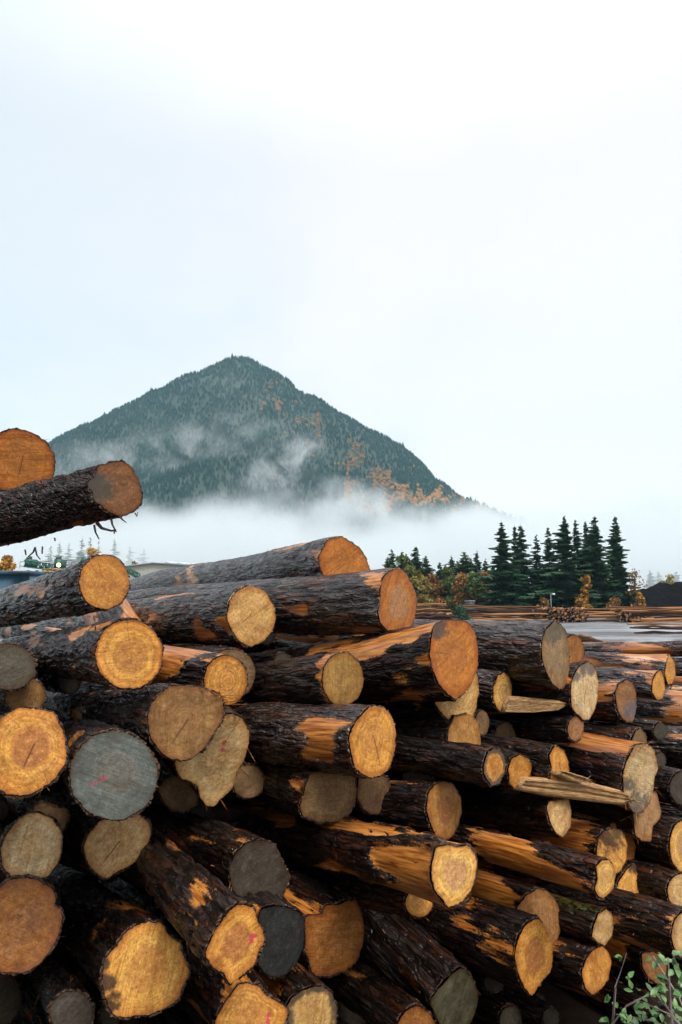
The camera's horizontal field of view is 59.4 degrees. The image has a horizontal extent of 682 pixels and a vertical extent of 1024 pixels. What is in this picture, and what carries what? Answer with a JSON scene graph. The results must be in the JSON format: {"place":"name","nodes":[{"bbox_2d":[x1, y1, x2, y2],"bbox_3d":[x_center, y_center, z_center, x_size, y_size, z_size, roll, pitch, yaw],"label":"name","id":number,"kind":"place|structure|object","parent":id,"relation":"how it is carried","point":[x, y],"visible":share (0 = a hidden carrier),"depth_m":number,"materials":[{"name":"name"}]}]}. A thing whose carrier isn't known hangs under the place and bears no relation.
{"place":"outdoors","nodes":[
{"label":"outdoors","id":0,"kind":"place"},
{"bbox_2d":[125,561,197,578],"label":"roof","id":1,"kind":"structure","parent":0,"point":[142,569],"depth_m":87.71,"materials":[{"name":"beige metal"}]},
{"bbox_2d":[1,359,637,590],"bbox_3d":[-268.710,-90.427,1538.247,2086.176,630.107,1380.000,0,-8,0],"label":"mountain","id":2,"kind":"structure","parent":0,"point":[229,553],"depth_m":1091.37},
{"bbox_2d":[0,353,656,588],"bbox_3d":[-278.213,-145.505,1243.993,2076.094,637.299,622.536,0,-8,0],"label":"forest","id":3,"kind":"object","parent":2,"relation":"on","point":[457,502],"visible":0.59,"depth_m":1202.39,"materials":[{"name":"plant"}]},
{"bbox_2d":[0,613,681,1023],"bbox_3d":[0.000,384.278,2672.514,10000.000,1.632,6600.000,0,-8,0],"label":"ground","id":4,"kind":"structure","parent":0,"point":[572,1009],"depth_m":7.12,"materials":[{"name":"grey"}]},
{"bbox_2d":[0,794,17,830],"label":"log","id":5,"kind":"object","parent":4,"relation":"on","point":[11,817],"visible":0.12,"depth_m":6.51,"materials":[{"name":"black wood"}]},
{"bbox_2d":[6,795,70,832],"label":"log","id":6,"kind":"object","parent":5,"relation":"on","point":[56,809],"visible":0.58,"depth_m":3.54,"materials":[{"name":"brown wood"}]},
{"bbox_2d":[0,974,21,1023],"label":"log","id":7,"kind":"object","parent":4,"relation":"on","point":[10,998],"visible":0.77,"depth_m":3.85,"materials":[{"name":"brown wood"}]},
{"bbox_2d":[0,571,50,588],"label":"blue shed","id":8,"kind":"structure","parent":4,"relation":"on","point":[8,578],"depth_m":57.66,"materials":[{"name":"metal"}]},
{"bbox_2d":[15,973,48,1023],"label":"log","id":9,"kind":"object","parent":4,"relation":"on","point":[31,1011],"visible":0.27,"depth_m":4.29,"materials":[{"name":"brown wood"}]},
{"bbox_2d":[0,874,65,975],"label":"log","id":10,"kind":"object","parent":4,"relation":"on","point":[32,916],"visible":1,"depth_m":2.84,"materials":[{"name":"brown wood"}]},
{"bbox_2d":[0,811,62,878],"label":"log","id":11,"kind":"object","parent":10,"relation":"on","point":[31,842],"visible":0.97,"depth_m":3.04,"materials":[{"name":"brown wood"}]},
{"bbox_2d":[35,783,151,879],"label":"log","id":12,"kind":"object","parent":11,"relation":"on","point":[104,849],"visible":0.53,"depth_m":3.39,"materials":[{"name":"brown wood"}]},
{"bbox_2d":[28,953,94,1023],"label":"log","id":13,"kind":"object","parent":4,"relation":"on","point":[64,996],"visible":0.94,"depth_m":3.01,"materials":[{"name":"grey wood"}]},
{"bbox_2d":[52,937,120,1023],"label":"log","id":14,"kind":"object","parent":4,"relation":"on","point":[61,952],"visible":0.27,"depth_m":4.36,"materials":[{"name":"black wood"}]},
{"bbox_2d":[43,863,191,1019],"bbox_3d":[-2.010,3.049,4.615,0.442,0.439,4.506,5,-26,-30],"label":"log","id":15,"kind":"object","parent":4,"relation":"on","point":[129,956],"visible":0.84,"depth_m":2.92,"materials":[{"name":"wood"}]},
{"bbox_2d":[336,1001,366,1023],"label":"log","id":16,"kind":"object","parent":4,"relation":"on","point":[346,1015],"visible":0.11,"depth_m":4.06,"materials":[{"name":"black wood"}]},
{"bbox_2d":[318,960,435,1023],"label":"log","id":17,"kind":"object","parent":16,"relation":"on","point":[366,993],"visible":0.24,"depth_m":3.55,"materials":[{"name":"brown wood"}]},
{"bbox_2d":[284,861,433,923],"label":"log","id":18,"kind":"object","parent":17,"relation":"on","point":[379,898],"visible":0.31,"depth_m":3.67,"materials":[{"name":"brown wood"}]},
{"bbox_2d":[471,991,521,1023],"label":"log","id":19,"kind":"object","parent":4,"relation":"on","point":[490,1009],"visible":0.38,"depth_m":4.24,"materials":[{"name":"brown wood"}]},
{"bbox_2d":[472,522,534,609],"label":"fir tree","id":20,"kind":"object","parent":4,"relation":"on","point":[500,584],"visible":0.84,"depth_m":109.88,"materials":[{"name":"plant"}]},
{"bbox_2d":[471,870,560,945],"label":"log","id":21,"kind":"object","parent":4,"relation":"on","point":[541,903],"visible":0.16,"depth_m":4.22,"materials":[{"name":"brown wood"}]},
{"bbox_2d":[412,895,552,996],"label":"log","id":22,"kind":"object","parent":21,"relation":"on","point":[477,934],"visible":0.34,"depth_m":3.91,"materials":[{"name":"brown wood"}]},
{"bbox_2d":[285,861,479,1023],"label":"log","id":23,"kind":"object","parent":22,"relation":"on","point":[424,968],"visible":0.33,"depth_m":3.87,"materials":[{"name":"wood"}]},
{"bbox_2d":[385,712,480,772],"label":"log","id":24,"kind":"object","parent":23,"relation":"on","point":[463,727],"visible":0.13,"depth_m":4.48,"materials":[{"name":"brown wood"}]},
{"bbox_2d":[353,668,479,728],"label":"log","id":25,"kind":"object","parent":24,"relation":"on","point":[463,703],"visible":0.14,"depth_m":4.58,"materials":[{"name":"wood"}]},
{"bbox_2d":[260,618,478,704],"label":"log","id":26,"kind":"object","parent":25,"relation":"on","point":[397,664],"visible":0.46,"depth_m":4.36,"materials":[{"name":"wood"}]},
{"bbox_2d":[126,567,416,635],"bbox_3d":[-2.135,1.185,7.168,7.019,0.570,0.569,-10,-13,41],"label":"log","id":27,"kind":"object","parent":26,"relation":"on","point":[375,601],"visible":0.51,"depth_m":5.07,"materials":[{"name":"wood"}]},
{"bbox_2d":[129,536,370,590],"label":"log","id":28,"kind":"object","parent":27,"relation":"on","point":[333,555],"visible":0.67,"depth_m":6.42,"materials":[{"name":"wood"}]},
{"bbox_2d":[238,638,511,711],"bbox_3d":[-0.102,1.564,6.225,4.030,0.349,0.340,-4,-9,45],"label":"log","id":29,"kind":"object","parent":25,"relation":"on","point":[495,687],"visible":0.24,"depth_m":4.84,"materials":[{"name":"wood"}]},
{"bbox_2d":[459,823,550,883],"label":"log","id":30,"kind":"object","parent":21,"relation":"on","point":[496,868],"visible":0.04,"depth_m":4.68,"materials":[{"name":"brown wood"}]},
{"bbox_2d":[458,792,571,837],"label":"log","id":31,"kind":"object","parent":30,"relation":"on","point":[541,816],"visible":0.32,"depth_m":4.57,"materials":[{"name":"brown wood"}]},
{"bbox_2d":[446,824,615,900],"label":"log","id":32,"kind":"object","parent":30,"relation":"on","point":[592,875],"visible":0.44,"depth_m":3.83,"materials":[{"name":"brown wood"}]},
{"bbox_2d":[481,734,569,779],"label":"log","id":33,"kind":"object","parent":32,"relation":"on","point":[545,759],"visible":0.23,"depth_m":4.46,"materials":[{"name":"wood"}]},
{"bbox_2d":[533,817,627,874],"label":"log","id":34,"kind":"object","parent":30,"relation":"on","point":[608,842],"visible":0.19,"depth_m":4.48,"materials":[{"name":"brown wood"}]},
{"bbox_2d":[434,777,519,793],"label":"log","id":35,"kind":"object","parent":34,"relation":"on","point":[461,786],"visible":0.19,"depth_m":5.66,"materials":[{"name":"brown wood"}]},
{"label":"log","id":36,"kind":"object","parent":35,"relation":"on","visible":0},
{"bbox_2d":[487,713,583,745],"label":"log","id":37,"kind":"object","parent":36,"relation":"on","point":[556,728],"visible":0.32,"depth_m":4.89,"materials":[{"name":"brown wood"}]},
{"bbox_2d":[477,660,598,721],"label":"log","id":38,"kind":"object","parent":37,"relation":"on","point":[580,690],"visible":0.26,"depth_m":4.95,"materials":[{"name":"beige wood"}]},
{"bbox_2d":[275,619,569,690],"bbox_3d":[-0.714,1.483,7.283,0.551,0.585,7.010,8,-11,-44],"label":"log","id":39,"kind":"object","parent":38,"relation":"on","point":[533,652],"visible":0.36,"depth_m":4.87,"materials":[{"name":"wood"}]},
{"bbox_2d":[495,696,575,712],"bbox_3d":[1.591,1.557,4.855,0.693,0.141,0.207,0,-8,1],"label":"split plank","id":40,"kind":"object","parent":38,"relation":"on","point":[514,704],"visible":0.98,"depth_m":4.79,"materials":[{"name":"brown wood"}]},
{"bbox_2d":[511,525,542,612],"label":"fir tree","id":41,"kind":"object","parent":4,"relation":"on","point":[521,561],"visible":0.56,"depth_m":112.49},
{"bbox_2d":[526,516,603,614],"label":"fir tree","id":42,"kind":"object","parent":4,"relation":"on","point":[566,583],"visible":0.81,"depth_m":108.06,"materials":[{"name":"plant"}]},
{"bbox_2d":[543,936,610,995],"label":"log","id":43,"kind":"object","parent":4,"relation":"on","point":[581,966],"visible":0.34,"depth_m":3.96,"materials":[{"name":"brown wood"}]},
{"bbox_2d":[516,892,613,946],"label":"log","id":44,"kind":"object","parent":43,"relation":"on","point":[589,923],"visible":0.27,"depth_m":4.12,"materials":[{"name":"brown wood"}]},
{"bbox_2d":[478,868,681,960],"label":"log","id":45,"kind":"object","parent":4,"relation":"on","point":[647,922],"visible":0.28,"depth_m":4.03,"materials":[{"name":"brown wood"}]},
{"bbox_2d":[614,863,638,892],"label":"log","id":46,"kind":"object","parent":45,"relation":"on","point":[628,881],"visible":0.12,"depth_m":4.53,"materials":[{"name":"brown wood"}]},
{"bbox_2d":[575,516,632,614],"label":"fir tree","id":47,"kind":"object","parent":4,"relation":"on","point":[597,569],"visible":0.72,"depth_m":109.77,"materials":[{"name":"plant"}]},
{"bbox_2d":[559,933,666,983],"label":"log","id":48,"kind":"object","parent":4,"relation":"on","point":[637,963],"visible":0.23,"depth_m":4.57,"materials":[{"name":"brown wood"}]},
{"bbox_2d":[548,976,681,1023],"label":"log","id":49,"kind":"object","parent":4,"relation":"on","point":[623,997],"visible":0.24,"depth_m":4.53,"materials":[{"name":"brown wood"}]},
{"bbox_2d":[596,517,643,614],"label":"fir tree","id":50,"kind":"object","parent":4,"relation":"on","point":[617,572],"visible":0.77,"depth_m":110.92,"materials":[{"name":"plant"}]},
{"bbox_2d":[599,953,657,1023],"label":"bramble","id":51,"kind":"object","parent":4,"relation":"on","point":[614,1002],"visible":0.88,"depth_m":2.52,"materials":[{"name":"green plant"}]},
{"bbox_2d":[616,859,681,905],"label":"log","id":52,"kind":"object","parent":4,"relation":"on","point":[654,880],"visible":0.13,"depth_m":4.45,"materials":[{"name":"brown wood"}]},
{"bbox_2d":[632,813,681,872],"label":"log","id":53,"kind":"object","parent":52,"relation":"on","point":[663,847],"visible":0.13,"depth_m":4.72,"materials":[{"name":"brown wood"}]},
{"bbox_2d":[519,783,665,846],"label":"log","id":54,"kind":"object","parent":53,"relation":"on","point":[640,829],"visible":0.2,"depth_m":4.78,"materials":[{"name":"brown wood"}]},
{"bbox_2d":[537,732,662,817],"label":"log","id":55,"kind":"object","parent":54,"relation":"on","point":[602,760],"visible":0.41,"depth_m":4.66,"materials":[{"name":"brown wood"}]},
{"bbox_2d":[508,776,642,805],"bbox_3d":[1.744,2.066,4.424,1.067,0.154,0.230,14,-11,-14],"label":"split plank","id":56,"kind":"object","parent":55,"relation":"on","point":[562,788],"visible":0.93,"depth_m":4.37,"materials":[{"name":"brown wood"}]},
{"bbox_2d":[481,742,531,792],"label":"log","id":57,"kind":"object","parent":56,"relation":"on","point":[520,765],"visible":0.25,"depth_m":4.36,"materials":[{"name":"brown wood"}]},
{"bbox_2d":[583,723,646,755],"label":"log","id":58,"kind":"object","parent":54,"relation":"on","point":[637,734],"visible":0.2,"depth_m":5.07,"materials":[{"name":"brown wood"}]},
{"bbox_2d":[589,678,637,722],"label":"log","id":59,"kind":"object","parent":58,"relation":"on","point":[616,702],"visible":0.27,"depth_m":5.22,"materials":[{"name":"brown wood"}]},
{"bbox_2d":[634,686,681,725],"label":"log","id":60,"kind":"object","parent":58,"relation":"on","point":[666,709],"visible":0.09,"depth_m":6.00,"materials":[{"name":"brown wood"}]},
{"bbox_2d":[595,666,664,700],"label":"log","id":61,"kind":"object","parent":60,"relation":"on","point":[648,684],"visible":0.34,"depth_m":5.89,"materials":[{"name":"brown wood"}]},
{"bbox_2d":[665,683,681,689],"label":"log","id":62,"kind":"object","parent":61,"relation":"on","point":[676,686],"visible":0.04,"depth_m":6.56,"materials":[{"name":"wood"}]},
{"bbox_2d":[583,651,675,685],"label":"log","id":63,"kind":"object","parent":62,"relation":"on","point":[664,664],"visible":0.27,"depth_m":6.76,"materials":[{"name":"wood"}]},
{"bbox_2d":[672,657,681,675],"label":"log","id":64,"kind":"object","parent":63,"relation":"on","point":[678,666],"visible":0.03,"depth_m":7.60,"materials":[{"name":"wood"}]},
{"bbox_2d":[583,640,681,656],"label":"log","id":65,"kind":"object","parent":64,"relation":"on","point":[672,648],"visible":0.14,"depth_m":7.91,"materials":[{"name":"brown wood"}]},
{"bbox_2d":[654,765,681,806],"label":"log","id":66,"kind":"object","parent":53,"relation":"on","point":[669,785],"visible":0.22,"depth_m":5.03,"materials":[{"name":"brown wood"}]},
{"bbox_2d":[660,806,681,816],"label":"log","id":67,"kind":"object","parent":53,"relation":"on","point":[674,811],"visible":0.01,"depth_m":5.65,"materials":[{"name":"wood"}]},
{"bbox_2d":[647,725,681,757],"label":"log","id":68,"kind":"object","parent":67,"relation":"on","point":[670,745],"visible":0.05,"depth_m":5.77,"materials":[{"name":"brown wood"}]},
{"bbox_2d":[584,717,666,741],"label":"log","id":69,"kind":"object","parent":68,"relation":"on","point":[654,730],"visible":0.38,"depth_m":5.25,"materials":[{"name":"brown wood"}]},
{"bbox_2d":[616,956,681,1023],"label":"bramble","id":70,"kind":"object","parent":4,"relation":"on","point":[654,1012],"visible":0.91,"depth_m":2.44,"materials":[{"name":"green plant"}]},
{"bbox_2d":[628,582,681,614],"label":"bark mound","id":71,"kind":"object","parent":4,"relation":"on","point":[659,594],"visible":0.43,"depth_m":112.68,"materials":[{"name":"black"}]},
{"bbox_2d":[654,950,681,1023],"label":"bramble","id":72,"kind":"object","parent":4,"relation":"on","point":[660,977],"visible":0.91,"depth_m":2.40,"materials":[{"name":"green plant"}]},
{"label":"log","id":73,"kind":"object","parent":4,"relation":"on","visible":0},
{"bbox_2d":[107,877,289,1023],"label":"log","id":74,"kind":"object","parent":73,"relation":"on","point":[211,996],"visible":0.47,"depth_m":2.86,"materials":[{"name":"brown wood"}]},
{"bbox_2d":[38,775,305,979],"bbox_3d":[-1.810,2.276,4.584,4.004,0.447,0.452,2,-5,42],"label":"log","id":75,"kind":"object","parent":74,"relation":"on","point":[281,919],"visible":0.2,"depth_m":3.28,"materials":[{"name":"wood"}]},
{"bbox_2d":[0,705,63,723],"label":"log","id":76,"kind":"object","parent":75,"relation":"on","point":[56,712],"visible":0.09,"depth_m":4.56,"materials":[{"name":"brown wood"}]},
{"bbox_2d":[0,677,46,711],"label":"log","id":77,"kind":"object","parent":76,"relation":"on","point":[32,693],"visible":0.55,"depth_m":3.83,"materials":[{"name":"brown wood"}]},
{"bbox_2d":[0,642,37,691],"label":"log","id":78,"kind":"object","parent":77,"relation":"on","point":[18,664],"visible":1,"depth_m":3.53,"materials":[{"name":"grey wood"}]},
{"bbox_2d":[0,706,70,799],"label":"log","id":79,"kind":"object","parent":75,"relation":"on","point":[35,750],"visible":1,"depth_m":2.47,"materials":[{"name":"brown wood"}]},
{"bbox_2d":[61,717,159,821],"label":"log","id":80,"kind":"object","parent":75,"relation":"on","point":[111,772],"visible":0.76,"depth_m":2.73,"materials":[{"name":"wood"}]},
{"bbox_2d":[134,886,337,1023],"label":"log","id":81,"kind":"object","parent":74,"relation":"on","point":[302,993],"visible":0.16,"depth_m":3.34,"materials":[{"name":"brown wood"}]},
{"bbox_2d":[284,864,363,978],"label":"log","id":82,"kind":"object","parent":81,"relation":"on","point":[333,937],"visible":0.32,"depth_m":3.70,"materials":[{"name":"brown wood"}]},
{"bbox_2d":[187,797,213,817],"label":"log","id":83,"kind":"object","parent":82,"relation":"on","point":[199,809],"visible":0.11,"depth_m":4.87,"materials":[{"name":"black wood"}]},
{"bbox_2d":[151,763,198,812],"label":"log","id":84,"kind":"object","parent":83,"relation":"on","point":[173,793],"visible":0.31,"depth_m":4.05,"materials":[{"name":"wood"}]},
{"bbox_2d":[155,757,263,799],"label":"log","id":85,"kind":"object","parent":83,"relation":"on","point":[250,786],"visible":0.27,"depth_m":4.24,"materials":[{"name":"wood"}]},
{"bbox_2d":[151,803,290,907],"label":"log","id":86,"kind":"object","parent":82,"relation":"on","point":[217,847],"visible":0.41,"depth_m":3.43,"materials":[{"name":"wood"}]},
{"bbox_2d":[129,814,265,985],"bbox_3d":[-1.542,2.241,4.277,0.296,0.304,4.503,5,-16,-30],"label":"log","id":87,"kind":"object","parent":86,"relation":"on","point":[215,923],"visible":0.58,"depth_m":2.55,"materials":[{"name":"wood"}]},
{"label":"log","id":88,"kind":"object","parent":4,"relation":"on","visible":0},
{"bbox_2d":[495,985,558,1023],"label":"log","id":89,"kind":"object","parent":88,"relation":"on","point":[534,1009],"visible":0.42,"depth_m":4.23,"materials":[{"name":"brown wood"}]},
{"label":"log","id":90,"kind":"object","parent":4,"relation":"on","visible":0},
{"bbox_2d":[219,779,461,839],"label":"log","id":91,"kind":"object","parent":90,"relation":"on","point":[421,805],"visible":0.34,"depth_m":4.03,"materials":[{"name":"brown wood"}]},
{"bbox_2d":[353,773,390,814],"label":"log","id":92,"kind":"object","parent":91,"relation":"on","point":[371,793],"visible":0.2,"depth_m":4.12,"materials":[{"name":"brown wood"}]},
{"bbox_2d":[391,734,505,787],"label":"log","id":93,"kind":"object","parent":91,"relation":"on","point":[481,765],"visible":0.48,"depth_m":3.99,"materials":[{"name":"brown wood"}]},
{"bbox_2d":[0,0,681,581],"label":"sky","id":94,"kind":"structure","parent":0,"point":[454,227],"materials":[{"name":"white"}]},
{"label":"log","id":95,"kind":"object","parent":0,"visible":0},
{"bbox_2d":[0,554,130,627],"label":"log","id":96,"kind":"object","parent":95,"relation":"on","point":[94,583],"visible":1,"depth_m":4.18,"materials":[{"name":"wood"}]},
{"bbox_2d":[0,459,142,559],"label":"log","id":97,"kind":"object","parent":96,"relation":"on","point":[108,490],"visible":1,"depth_m":4.58,"materials":[{"name":"wood"}]},
{"bbox_2d":[0,428,55,491],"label":"log","id":98,"kind":"object","parent":97,"relation":"on","point":[26,456],"visible":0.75,"depth_m":4.93,"materials":[{"name":"wood"}]},
{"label":"log","id":99,"kind":"object","parent":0,"visible":0},
{"bbox_2d":[211,802,477,909],"bbox_3d":[-1.074,2.765,5.400,0.392,0.391,6.007,6,-21,-34],"label":"log","id":100,"kind":"object","parent":99,"relation":"on","point":[431,867],"visible":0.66,"depth_m":3.44,"materials":[{"name":"wood"}]},
{"bbox_2d":[249,762,356,824],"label":"log","id":101,"kind":"object","parent":100,"relation":"on","point":[316,797],"visible":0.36,"depth_m":3.93,"materials":[{"name":"wood"}]},
{"bbox_2d":[228,701,396,778],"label":"log","id":102,"kind":"object","parent":101,"relation":"on","point":[355,740],"visible":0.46,"depth_m":3.83,"materials":[{"name":"wood"}]},
{"bbox_2d":[42,682,246,761],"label":"log","id":103,"kind":"object","parent":102,"relation":"on","point":[184,722],"visible":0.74,"depth_m":3.12,"materials":[{"name":"wood"}]},
{"bbox_2d":[35,673,80,694],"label":"log","id":104,"kind":"object","parent":103,"relation":"on","point":[60,685],"visible":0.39,"depth_m":4.98,"materials":[{"name":"brown wood"}]},
{"bbox_2d":[0,617,164,691],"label":"log","id":105,"kind":"object","parent":103,"relation":"on","point":[122,653],"visible":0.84,"depth_m":3.12,"materials":[{"name":"brown wood"}]},
{"bbox_2d":[1,623,248,705],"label":"log","id":106,"kind":"object","parent":103,"relation":"on","point":[220,673],"visible":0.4,"depth_m":3.59,"materials":[{"name":"brown wood"}]},
{"bbox_2d":[82,599,255,809],"bbox_3d":[-1.884,1.284,5.420,0.576,0.703,4.118,5,6,-34],"label":"log","id":107,"kind":"object","parent":103,"relation":"on","point":[209,774],"visible":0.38,"depth_m":3.86,"materials":[{"name":"beige wood"}]},
{"bbox_2d":[237,651,363,704],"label":"log","id":108,"kind":"object","parent":102,"relation":"on","point":[331,678],"visible":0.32,"depth_m":4.30,"materials":[{"name":"brown wood"}]},
{"bbox_2d":[167,644,255,695],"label":"log","id":109,"kind":"object","parent":108,"relation":"on","point":[244,658],"visible":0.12,"depth_m":4.67,"materials":[{"name":"wood"}]},
{"bbox_2d":[0,584,275,647],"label":"log","id":110,"kind":"object","parent":109,"relation":"on","point":[241,616],"visible":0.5,"depth_m":5.20,"materials":[{"name":"brown wood"}]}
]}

